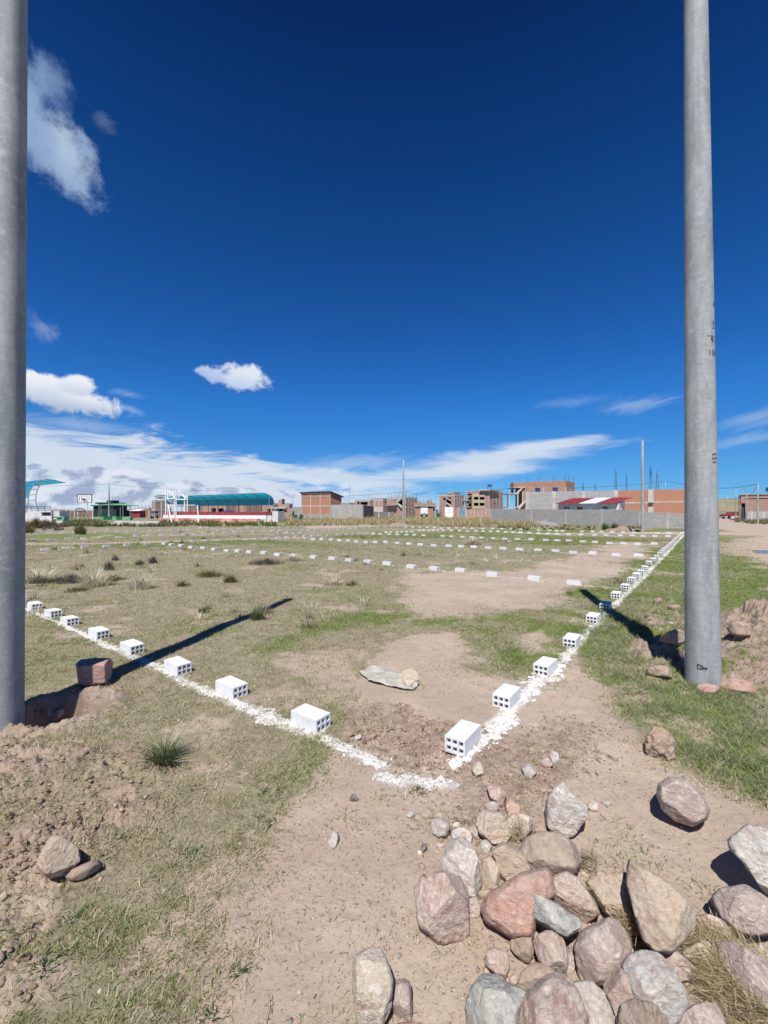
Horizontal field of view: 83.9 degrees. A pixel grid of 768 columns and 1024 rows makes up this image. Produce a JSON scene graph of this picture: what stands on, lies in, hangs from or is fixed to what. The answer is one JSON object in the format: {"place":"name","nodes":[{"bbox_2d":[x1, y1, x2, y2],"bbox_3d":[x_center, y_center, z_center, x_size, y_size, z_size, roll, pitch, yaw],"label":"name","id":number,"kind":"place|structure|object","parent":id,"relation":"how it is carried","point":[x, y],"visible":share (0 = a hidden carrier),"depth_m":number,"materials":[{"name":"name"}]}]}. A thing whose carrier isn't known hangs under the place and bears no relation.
{"place":"outdoors","nodes":[
{"label":"outdoors","id":0,"kind":"place"},
{"bbox_2d":[152,500,167,517],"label":"brick house","id":1,"kind":"structure","parent":0,"point":[156,505],"depth_m":100.80,"materials":[{"name":"brick"}]},
{"bbox_2d":[271,499,291,516],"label":"brick house","id":2,"kind":"structure","parent":0,"point":[283,506],"depth_m":106.00,"materials":[{"name":"brick"}]},
{"bbox_2d":[0,511,767,1023],"bbox_3d":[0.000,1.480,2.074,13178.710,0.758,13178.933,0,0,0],"label":"ground","id":3,"kind":"structure","parent":0,"point":[698,853],"depth_m":2.73,"materials":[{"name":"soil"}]},
{"bbox_2d":[0,0,27,732],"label":"concrete pole","id":4,"kind":"object","parent":3,"relation":"on","point":[13,138],"visible":0.99,"depth_m":3.17,"materials":[{"name":"concrete"}]},
{"bbox_2d":[25,565,55,583],"bbox_3d":[-7.845,1.412,9.742,1.301,0.418,1.174,0,0,18],"label":"grass tussock","id":5,"kind":"object","parent":3,"relation":"on","point":[31,576],"depth_m":9.63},
{"bbox_2d":[26,478,64,510],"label":"curved canopy","id":6,"kind":"object","parent":3,"relation":"on","point":[33,483],"visible":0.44,"depth_m":51.05,"materials":[{"name":"teal"}]},
{"bbox_2d":[27,511,68,521],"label":"terrace","id":7,"kind":"structure","parent":3,"relation":"on","point":[46,515],"depth_m":49.50,"materials":[{"name":"concrete"}]},
{"bbox_2d":[29,945,67,978],"bbox_3d":[-1.184,1.578,1.493,0.135,0.035,0.131,0,0,0],"label":"weed","id":8,"kind":"object","parent":3,"relation":"on","point":[40,961],"visible":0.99,"depth_m":1.50,"materials":[{"name":"green plant"}]},
{"bbox_2d":[44,608,61,617],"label":"hollow brick","id":9,"kind":"object","parent":3,"relation":"on","point":[52,613],"visible":0.98,"depth_m":6.45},
{"bbox_2d":[37,835,80,878],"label":"rock","id":10,"kind":"object","parent":3,"relation":"on","point":[59,855],"visible":0.98,"depth_m":1.82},
{"bbox_2d":[48,572,90,584],"bbox_3d":[-7.170,1.517,9.826,0.978,0.233,1.012,0,0,0],"label":"grass tussock","id":11,"kind":"object","parent":3,"relation":"on","point":[63,580],"depth_m":9.67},
{"bbox_2d":[60,615,78,625],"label":"hollow brick","id":12,"kind":"object","parent":3,"relation":"on","point":[70,620],"visible":0.99,"depth_m":5.97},
{"bbox_2d":[64,859,101,880],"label":"rock","id":13,"kind":"object","parent":3,"relation":"on","point":[81,871],"visible":1,"depth_m":1.83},
{"bbox_2d":[77,494,91,518],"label":"basketball board","id":14,"kind":"object","parent":3,"relation":"on","point":[84,498],"visible":0.98,"depth_m":82.00,"materials":[{"name":"white paint"}]},
{"bbox_2d":[31,510,151,515],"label":"brick wall","id":15,"kind":"structure","parent":3,"relation":"on","point":[148,513],"depth_m":127.06,"materials":[{"name":"brick"}]},
{"bbox_2d":[76,658,112,686],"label":"rock","id":16,"kind":"object","parent":3,"relation":"on","point":[93,671],"visible":1,"depth_m":3.84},
{"bbox_2d":[88,626,109,639],"bbox_3d":[-3.622,1.549,5.433,0.270,0.105,0.145,2,0,36],"label":"hollow brick","id":17,"kind":"object","parent":3,"relation":"on","point":[99,632],"visible":1,"depth_m":5.39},
{"bbox_2d":[67,564,138,587],"bbox_3d":[-6.182,1.399,9.312,1.422,0.475,1.334,0,0,0],"label":"grass tussock","id":18,"kind":"object","parent":3,"relation":"on","point":[95,581],"depth_m":9.23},
{"bbox_2d":[91,500,126,516],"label":"pavilion","id":19,"kind":"structure","parent":3,"relation":"on","point":[99,510],"depth_m":118.00,"materials":[{"name":"green paint"}]},
{"bbox_2d":[120,639,143,654],"bbox_3d":[-2.855,1.544,4.844,0.270,0.105,0.145,2,3,36],"label":"hollow brick","id":20,"kind":"object","parent":3,"relation":"on","point":[130,646],"visible":1,"depth_m":4.80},
{"bbox_2d":[119,571,158,590],"bbox_3d":[-4.967,1.375,8.720,0.958,0.455,0.790,0,0,-10],"label":"grass tussock","id":21,"kind":"object","parent":3,"relation":"on","point":[142,584],"depth_m":8.67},
{"bbox_2d":[108,714,208,769],"bbox_3d":[-1.419,1.511,2.748,0.601,0.218,0.590,0,0,-23],"label":"grass tussock","id":22,"kind":"object","parent":3,"relation":"on","point":[164,756],"depth_m":2.72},
{"bbox_2d":[164,656,191,675],"bbox_3d":[-2.062,1.551,4.274,0.270,0.105,0.145,2,1,38],"label":"hollow brick","id":23,"kind":"object","parent":3,"relation":"on","point":[177,665],"visible":0.98,"depth_m":4.23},
{"bbox_2d":[192,568,225,577],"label":"grass tussock","id":24,"kind":"object","parent":3,"relation":"on","point":[210,573],"depth_m":10.47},
{"bbox_2d":[25,608,392,769],"bbox_3d":[-3.389,1.601,5.124,8.380,0.059,0.344,0,0,36],"label":"chalk line","id":25,"kind":"object","parent":3,"relation":"on","point":[367,760],"visible":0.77,"depth_m":3.40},
{"bbox_2d":[164,493,274,511],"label":"teal canopy","id":26,"kind":"object","parent":3,"relation":"on","point":[243,499],"visible":0.9,"depth_m":73.97,"materials":[{"name":"teal"}]},
{"bbox_2d":[159,511,283,521],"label":"wall","id":27,"kind":"structure","parent":3,"relation":"on","point":[275,516],"depth_m":64.25,"materials":[{"name":"white paint"}]},
{"bbox_2d":[165,489,190,518],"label":"pipe tower","id":28,"kind":"structure","parent":27,"relation":"on","point":[178,498],"depth_m":67.94,"materials":[{"name":"metal"}]},
{"bbox_2d":[210,506,239,511],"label":"brick house","id":29,"kind":"structure","parent":3,"relation":"on","point":[219,508],"depth_m":114.33,"materials":[{"name":"brick"}]},
{"bbox_2d":[215,675,247,699],"bbox_3d":[-1.335,1.545,3.741,0.270,0.105,0.145,1,0,38],"label":"hollow brick","id":30,"kind":"object","parent":3,"relation":"on","point":[232,687],"visible":1,"depth_m":3.70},
{"bbox_2d":[240,505,262,511],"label":"brick house","id":31,"kind":"structure","parent":3,"relation":"on","point":[251,508],"depth_m":115.44,"materials":[{"name":"brick"}]},
{"bbox_2d":[244,603,266,620],"bbox_3d":[-1.831,1.467,6.248,0.406,0.259,0.346,0,0,30],"label":"grass tussock","id":32,"kind":"object","parent":3,"relation":"on","point":[258,615],"depth_m":6.23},
{"bbox_2d":[248,556,283,565],"bbox_3d":[-3.589,1.506,13.112,1.293,0.240,1.296,0,0,25],"label":"grass tussock","id":33,"kind":"object","parent":3,"relation":"on","point":[266,561],"depth_m":12.99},
{"bbox_2d":[291,703,330,732],"bbox_3d":[-0.548,1.550,3.192,0.270,0.105,0.145,-1,1,37],"label":"hollow brick","id":34,"kind":"object","parent":3,"relation":"on","point":[310,717],"visible":1,"depth_m":3.15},
{"bbox_2d":[299,491,343,517],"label":"brick hall","id":35,"kind":"structure","parent":3,"relation":"on","point":[315,504],"depth_m":94.18,"materials":[{"name":"brick"}]},
{"bbox_2d":[328,832,338,847],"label":"rock","id":36,"kind":"object","parent":3,"relation":"on","point":[333,840],"visible":0.91,"depth_m":2.04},
{"bbox_2d":[331,505,362,518],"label":"block wall","id":37,"kind":"structure","parent":3,"relation":"on","point":[346,511],"depth_m":88.50,"materials":[{"name":"concrete"}]},
{"bbox_2d":[352,946,393,1023],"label":"rock","id":38,"kind":"object","parent":3,"relation":"on","point":[372,985],"visible":1,"depth_m":1.33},
{"bbox_2d":[371,498,386,511],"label":"brick house","id":39,"kind":"structure","parent":3,"relation":"on","point":[379,502],"depth_m":117.92,"materials":[{"name":"brick"}]},
{"bbox_2d":[0,597,766,1018],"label":"soil crumbs","id":40,"kind":"object","parent":3,"relation":"on","point":[96,827],"visible":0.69,"depth_m":2.51,"materials":[{"name":"soil"}]},
{"bbox_2d":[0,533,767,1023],"bbox_3d":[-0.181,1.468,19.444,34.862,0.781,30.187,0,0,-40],"label":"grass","id":41,"kind":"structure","parent":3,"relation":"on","point":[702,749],"depth_m":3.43,"materials":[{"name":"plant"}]},
{"bbox_2d":[359,665,419,689],"bbox_3d":[0.045,1.552,4.054,0.652,0.071,0.362,0,0,28],"label":"crumpled sack","id":42,"kind":"object","parent":3,"relation":"on","point":[408,679],"visible":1,"depth_m":3.99,"materials":[{"name":"paper"}]},
{"bbox_2d":[377,772,401,785],"bbox_3d":[0.029,1.587,2.543,0.148,0.015,0.114,0,0,21],"label":"chalk line","id":43,"kind":"object","parent":3,"relation":"on","point":[392,777],"visible":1,"depth_m":2.54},
{"bbox_2d":[12,591,767,1023],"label":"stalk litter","id":44,"kind":"object","parent":3,"relation":"on","point":[392,879],"visible":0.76,"depth_m":1.79,"materials":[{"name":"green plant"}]},
{"bbox_2d":[384,494,416,516],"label":"brick house","id":45,"kind":"structure","parent":3,"relation":"on","point":[394,504],"depth_m":113.87,"materials":[{"name":"brick"}]},
{"bbox_2d":[391,978,412,1021],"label":"rock","id":46,"kind":"object","parent":3,"relation":"on","point":[402,1005],"visible":0.77,"depth_m":1.36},
{"bbox_2d":[413,499,436,517],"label":"brick building","id":47,"kind":"structure","parent":3,"relation":"on","point":[424,509],"depth_m":104.00,"materials":[{"name":"brick"}]},
{"bbox_2d":[409,775,452,790],"bbox_3d":[0.276,1.595,2.512,0.255,0.026,0.151,0,0,0],"label":"chalk line","id":48,"kind":"object","parent":3,"relation":"on","point":[426,781],"visible":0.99,"depth_m":2.52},
{"bbox_2d":[431,817,449,837],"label":"rock","id":49,"kind":"object","parent":3,"relation":"on","point":[440,826],"visible":1,"depth_m":2.09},
{"bbox_2d":[414,870,469,944],"bbox_3d":[0.225,1.533,1.673,0.217,0.272,0.248,0,0,0],"label":"rock","id":50,"kind":"object","parent":3,"relation":"on","point":[442,904],"visible":0.98,"depth_m":1.59,"materials":[{"name":"stone"}]},
{"bbox_2d":[439,492,463,517],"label":"brick building","id":51,"kind":"structure","parent":3,"relation":"on","point":[454,499],"depth_m":104.61,"materials":[{"name":"brick"}]},
{"bbox_2d":[441,836,481,897],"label":"rock","id":52,"kind":"object","parent":3,"relation":"on","point":[459,857],"visible":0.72,"depth_m":1.79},
{"bbox_2d":[451,827,472,843],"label":"rock","id":53,"kind":"object","parent":3,"relation":"on","point":[460,832],"visible":0.67,"depth_m":2.06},
{"bbox_2d":[445,719,480,756],"bbox_3d":[0.542,1.551,2.926,0.145,0.105,0.270,-1,-1,35],"label":"hollow brick","id":54,"kind":"object","parent":3,"relation":"on","point":[462,737],"visible":1,"depth_m":2.86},
{"bbox_2d":[469,896,480,918],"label":"rock","id":55,"kind":"object","parent":3,"relation":"on","point":[474,909],"visible":0.72,"depth_m":1.68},
{"bbox_2d":[471,761,484,776],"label":"rock","id":56,"kind":"object","parent":3,"relation":"on","point":[477,768],"visible":0.95,"depth_m":2.58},
{"bbox_2d":[481,855,499,888],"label":"rock","id":57,"kind":"object","parent":3,"relation":"on","point":[490,873],"visible":0.8,"depth_m":1.83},
{"bbox_2d":[476,809,511,844],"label":"rock","id":58,"kind":"object","parent":3,"relation":"on","point":[492,826],"visible":0.91,"depth_m":2.06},
{"bbox_2d":[465,973,525,1023],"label":"rock","id":59,"kind":"object","parent":3,"relation":"on","point":[495,998],"visible":0.99,"depth_m":1.28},
{"bbox_2d":[487,785,506,807],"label":"rock","id":60,"kind":"object","parent":3,"relation":"on","point":[498,793],"visible":0.9,"depth_m":2.33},
{"bbox_2d":[485,947,509,978],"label":"rock","id":61,"kind":"object","parent":3,"relation":"on","point":[496,960],"visible":0.88,"depth_m":1.47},
{"bbox_2d":[492,683,520,709],"bbox_3d":[1.027,1.552,3.574,0.145,0.105,0.270,-1,-1,36],"label":"hollow brick","id":62,"kind":"object","parent":3,"relation":"on","point":[506,696],"visible":1,"depth_m":3.51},
{"bbox_2d":[492,841,530,881],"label":"rock","id":63,"kind":"object","parent":3,"relation":"on","point":[510,860],"visible":0.72,"depth_m":1.83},
{"bbox_2d":[504,800,520,813],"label":"rock","id":64,"kind":"object","parent":3,"relation":"on","point":[511,805],"visible":0.78,"depth_m":2.27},
{"bbox_2d":[480,867,555,939],"bbox_3d":[0.516,1.495,1.635,0.294,0.246,0.223,0,0,0],"label":"rock","id":65,"kind":"object","parent":3,"relation":"on","point":[507,907],"visible":0.88,"depth_m":1.58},
{"bbox_2d":[506,813,533,841],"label":"rock","id":66,"kind":"object","parent":3,"relation":"on","point":[528,822],"visible":0.72,"depth_m":2.09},
{"bbox_2d":[510,936,534,963],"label":"rock","id":67,"kind":"object","parent":3,"relation":"on","point":[522,949],"visible":0.94,"depth_m":1.51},
{"bbox_2d":[522,763,536,777],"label":"rock","id":68,"kind":"object","parent":3,"relation":"on","point":[529,770],"visible":0.95,"depth_m":2.58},
{"bbox_2d":[518,962,555,991],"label":"rock","id":69,"kind":"object","parent":3,"relation":"on","point":[532,974],"visible":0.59,"depth_m":1.42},
{"bbox_2d":[502,477,574,508],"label":"brick house","id":70,"kind":"structure","parent":3,"relation":"on","point":[527,486],"depth_m":75.53,"materials":[{"name":"brick"}]},
{"bbox_2d":[533,656,557,675],"bbox_3d":[1.600,1.540,4.232,0.145,0.105,0.270,-2,0,40],"label":"hollow brick","id":71,"kind":"object","parent":3,"relation":"on","point":[546,666],"visible":0.98,"depth_m":4.17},
{"bbox_2d":[519,831,582,875],"bbox_3d":[0.717,1.513,1.858,0.251,0.226,0.243,0,0,32],"label":"rock","id":72,"kind":"object","parent":3,"relation":"on","point":[555,853],"visible":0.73,"depth_m":1.80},
{"bbox_2d":[518,971,589,1023],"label":"rock","id":73,"kind":"object","parent":3,"relation":"on","point":[554,998],"visible":0.98,"depth_m":1.24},
{"bbox_2d":[447,535,683,769],"bbox_3d":[10.213,1.593,15.523,0.351,0.077,32.287,0,0,37],"label":"chalk line","id":74,"kind":"object","parent":3,"relation":"on","point":[505,720],"visible":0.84,"depth_m":3.57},
{"bbox_2d":[544,781,588,837],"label":"rock","id":75,"kind":"object","parent":3,"relation":"on","point":[566,810],"visible":0.94,"depth_m":2.09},
{"bbox_2d":[490,509,644,527],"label":"block wall","id":76,"kind":"structure","parent":3,"relation":"on","point":[600,517],"depth_m":49.02,"materials":[{"name":"concrete"}]},
{"bbox_2d":[566,947,574,976],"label":"rock","id":77,"kind":"object","parent":3,"relation":"on","point":[571,957],"visible":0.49,"depth_m":1.48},
{"bbox_2d":[563,632,580,646],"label":"hollow brick","id":78,"kind":"object","parent":3,"relation":"on","point":[572,638],"visible":0.98,"depth_m":5.03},
{"bbox_2d":[551,871,599,923],"bbox_3d":[0.758,1.528,1.718,0.185,0.211,0.192,0,0,16],"label":"rock","id":79,"kind":"object","parent":3,"relation":"on","point":[573,896],"visible":0.83,"depth_m":1.64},
{"bbox_2d":[526,468,627,509],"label":"block wall","id":80,"kind":"structure","parent":3,"relation":"on","point":[541,500],"depth_m":60.39,"materials":[{"name":"concrete"}]},
{"bbox_2d":[581,848,596,870],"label":"rock","id":81,"kind":"object","parent":3,"relation":"on","point":[587,861],"visible":0.73,"depth_m":1.88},
{"bbox_2d":[417,794,763,1023],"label":"rubble","id":82,"kind":"object","parent":3,"relation":"on","point":[486,970],"visible":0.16,"depth_m":1.72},
{"bbox_2d":[534,930,568,973],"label":"rock","id":83,"kind":"object","parent":82,"relation":"on","point":[550,948],"visible":0.9,"depth_m":1.46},
{"bbox_2d":[532,894,581,937],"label":"rock","id":84,"kind":"object","parent":83,"relation":"on","point":[554,916],"visible":0.88,"depth_m":1.52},
{"bbox_2d":[626,858,696,953],"bbox_3d":[0.993,1.423,1.537,0.217,0.268,0.287,0,0,30],"label":"rock","id":85,"kind":"object","parent":82,"relation":"on","point":[665,914],"visible":1,"depth_m":1.47,"materials":[{"name":"stone"}]},
{"bbox_2d":[586,612,600,623],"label":"hollow brick","id":86,"kind":"object","parent":3,"relation":"on","point":[595,617],"visible":0.96,"depth_m":6.07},
{"bbox_2d":[573,980,616,1023],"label":"rock","id":87,"kind":"object","parent":3,"relation":"on","point":[598,1007],"visible":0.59,"depth_m":1.32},
{"bbox_2d":[573,917,631,986],"bbox_3d":[0.763,1.537,1.495,0.183,0.255,0.257,0,0,27],"label":"rock","id":88,"kind":"object","parent":3,"relation":"on","point":[602,948],"visible":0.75,"depth_m":1.43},
{"bbox_2d":[585,872,637,936],"bbox_3d":[0.904,1.531,1.677,0.169,0.206,0.206,0,0,0],"label":"rock","id":89,"kind":"object","parent":3,"relation":"on","point":[611,888],"visible":0.69,"depth_m":1.66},
{"bbox_2d":[603,967,633,1023],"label":"rock","id":90,"kind":"object","parent":3,"relation":"on","point":[617,990],"visible":0.51,"depth_m":1.31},
{"bbox_2d":[618,998,668,1023],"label":"rock","id":91,"kind":"object","parent":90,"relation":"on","point":[636,1011],"visible":0.99,"depth_m":1.23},
{"bbox_2d":[505,809,767,1023],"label":"straw","id":92,"kind":"object","parent":3,"relation":"on","point":[721,970],"visible":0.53,"depth_m":1.42,"materials":[{"name":"beige plant"}]},
{"bbox_2d":[641,440,644,531],"bbox_3d":[19.237,-1.798,31.809,0.262,6.869,0.260,0,0,0],"label":"concrete pole","id":93,"kind":"object","parent":3,"relation":"on","point":[642,490],"visible":0.88,"depth_m":31.73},
{"bbox_2d":[618,471,683,513],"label":"brick wall","id":94,"kind":"structure","parent":3,"relation":"on","point":[666,501],"depth_m":55.69,"materials":[{"name":"brick"}]},
{"bbox_2d":[622,949,689,1023],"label":"rock","id":95,"kind":"object","parent":3,"relation":"on","point":[654,977],"visible":0.76,"depth_m":1.27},
{"bbox_2d":[646,665,672,677],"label":"rock","id":96,"kind":"object","parent":3,"relation":"on","point":[661,671],"visible":1,"depth_m":4.03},
{"bbox_2d":[644,725,675,760],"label":"rock","id":97,"kind":"object","parent":3,"relation":"on","point":[659,742],"visible":0.96,"depth_m":2.75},
{"bbox_2d":[644,512,683,528],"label":"block wall","id":98,"kind":"structure","parent":3,"relation":"on","point":[662,520],"depth_m":39.74,"materials":[{"name":"concrete"}]},
{"bbox_2d":[659,629,684,644],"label":"earth clod","id":99,"kind":"object","parent":3,"relation":"on","point":[675,637],"visible":0.98,"depth_m":4.74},
{"bbox_2d":[660,950,694,981],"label":"rock","id":100,"kind":"object","parent":3,"relation":"on","point":[675,957],"visible":0.5,"depth_m":1.44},
{"bbox_2d":[656,776,709,826],"bbox_3d":[1.567,1.510,2.245,0.231,0.310,0.355,0,0,35],"label":"rock","id":101,"kind":"object","parent":3,"relation":"on","point":[682,800],"visible":1,"depth_m":2.12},
{"bbox_2d":[681,939,717,965],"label":"rock","id":102,"kind":"object","parent":3,"relation":"on","point":[701,944],"visible":0.71,"depth_m":1.47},
{"bbox_2d":[679,1001,725,1023],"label":"rock","id":103,"kind":"object","parent":3,"relation":"on","point":[706,1012],"visible":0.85,"depth_m":1.27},
{"bbox_2d":[684,0,721,686],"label":"concrete pole","id":104,"kind":"object","parent":3,"relation":"on","point":[703,662],"visible":0.99,"depth_m":3.86,"materials":[{"name":"concrete"}]},
{"bbox_2d":[696,683,719,694],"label":"rock","id":105,"kind":"object","parent":3,"relation":"on","point":[706,687],"visible":0.77,"depth_m":3.72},
{"bbox_2d":[685,914,731,945],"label":"rock","id":106,"kind":"object","parent":3,"relation":"on","point":[719,921],"visible":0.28,"depth_m":1.55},
{"bbox_2d":[709,884,767,936],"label":"rock","id":107,"kind":"object","parent":3,"relation":"on","point":[748,904],"visible":0.97,"depth_m":1.56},
{"bbox_2d":[720,677,757,693],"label":"rock","id":108,"kind":"object","parent":3,"relation":"on","point":[732,683],"visible":0.74,"depth_m":3.72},
{"bbox_2d":[726,620,752,637],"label":"rock","id":109,"kind":"object","parent":3,"relation":"on","point":[739,629],"visible":1,"depth_m":4.84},
{"bbox_2d":[716,941,767,1008],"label":"rock","id":110,"kind":"object","parent":3,"relation":"on","point":[748,967],"visible":0.83,"depth_m":1.36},
{"bbox_2d":[727,824,767,893],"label":"rock","id":111,"kind":"object","parent":3,"relation":"on","point":[748,845],"visible":1,"depth_m":1.71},
{"bbox_2d":[739,494,767,518],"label":"brick workshop","id":112,"kind":"structure","parent":3,"relation":"on","point":[752,502],"depth_m":71.20,"materials":[{"name":"brick"}]},
{"bbox_2d":[747,511,767,520],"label":"block wall","id":113,"kind":"structure","parent":3,"relation":"on","point":[752,514],"depth_m":68.61,"materials":[{"name":"concrete"}]},
{"bbox_2d":[25,514,767,629],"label":"dry grass","id":114,"kind":"structure","parent":0,"point":[441,521],"depth_m":45.47,"materials":[{"name":"plant"}]},
{"bbox_2d":[26,0,767,510],"label":"sky","id":115,"kind":"structure","parent":0,"point":[280,249],"materials":[{"name":"blue"}]},
{"bbox_2d":[466,509,489,517],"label":"brick wall","id":116,"kind":"structure","parent":0,"point":[482,513],"depth_m":101.50,"materials":[{"name":"brick"}]},
{"bbox_2d":[462,484,502,508],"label":"school building","id":117,"kind":"structure","parent":0,"point":[485,499],"depth_m":105.99,"materials":[{"name":"brick"}]},
{"bbox_2d":[555,497,631,509],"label":"house","id":118,"kind":"structure","parent":0,"point":[611,503],"depth_m":53.08,"materials":[{"name":"red metal"}]},
{"bbox_2d":[718,498,738,511],"bbox_3d":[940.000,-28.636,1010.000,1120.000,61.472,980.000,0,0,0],"label":"hill","id":119,"kind":"structure","parent":0,"point":[731,504],"depth_m":619.35,"materials":[{"name":"green plant"}]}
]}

